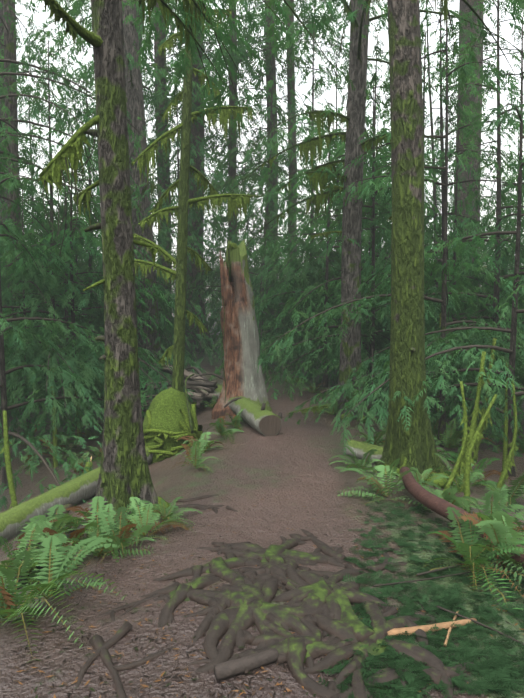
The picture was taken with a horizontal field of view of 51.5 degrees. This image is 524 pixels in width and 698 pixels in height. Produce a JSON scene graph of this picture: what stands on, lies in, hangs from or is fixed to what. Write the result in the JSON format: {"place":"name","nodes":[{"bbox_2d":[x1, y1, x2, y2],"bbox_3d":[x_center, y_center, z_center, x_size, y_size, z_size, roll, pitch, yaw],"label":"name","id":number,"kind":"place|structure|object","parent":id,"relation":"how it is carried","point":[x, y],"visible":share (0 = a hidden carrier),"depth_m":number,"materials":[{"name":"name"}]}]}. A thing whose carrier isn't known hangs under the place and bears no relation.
{"place":"outdoors","nodes":[
{"label":"outdoors","id":0,"kind":"place"},
{"bbox_2d":[0,264,523,697],"bbox_3d":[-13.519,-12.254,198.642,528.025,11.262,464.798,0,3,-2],"label":"ground","id":1,"kind":"structure","parent":0,"point":[252,475],"depth_m":4.03,"materials":[{"name":"brown soil"}]},
{"bbox_2d":[0,240,382,544],"bbox_3d":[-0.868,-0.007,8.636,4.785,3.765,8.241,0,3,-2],"label":"deadwood snag logs","id":2,"kind":"object","parent":1,"relation":"on","point":[245,382],"visible":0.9,"depth_m":9.25,"materials":[{"name":"brown wood"}]},
{"bbox_2d":[0,0,523,538],"bbox_3d":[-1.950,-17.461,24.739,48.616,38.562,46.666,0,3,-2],"label":"tree","id":3,"kind":"object","parent":1,"relation":"on","point":[304,280],"depth_m":9.77,"materials":[{"name":"green plant"}]},
{"bbox_2d":[0,0,517,533],"bbox_3d":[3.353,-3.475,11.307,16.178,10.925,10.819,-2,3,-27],"label":"moss growth","id":4,"kind":"object","parent":3,"relation":"attached to","point":[166,422],"visible":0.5,"depth_m":7.88,"materials":[{"name":"green plant"}]},
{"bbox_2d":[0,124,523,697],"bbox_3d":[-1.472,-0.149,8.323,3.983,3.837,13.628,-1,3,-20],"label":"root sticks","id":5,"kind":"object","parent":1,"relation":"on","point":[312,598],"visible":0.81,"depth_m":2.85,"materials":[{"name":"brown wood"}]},
{"bbox_2d":[0,356,523,662],"bbox_3d":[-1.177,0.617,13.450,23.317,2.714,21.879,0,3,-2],"label":"fern plants","id":6,"kind":"object","parent":1,"relation":"on","point":[105,536],"visible":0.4,"depth_m":4.00,"materials":[{"name":"green plant"}]},
{"bbox_2d":[4,423,523,697],"bbox_3d":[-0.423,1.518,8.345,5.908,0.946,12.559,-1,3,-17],"label":"ground cover","id":7,"kind":"object","parent":1,"relation":"on","point":[502,672],"visible":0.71,"depth_m":2.83,"materials":[{"name":"green plant"}]},
{"bbox_2d":[15,0,523,266],"label":"sky","id":8,"kind":"structure","parent":0,"point":[40,18],"materials":[{"name":"white"}]}
]}

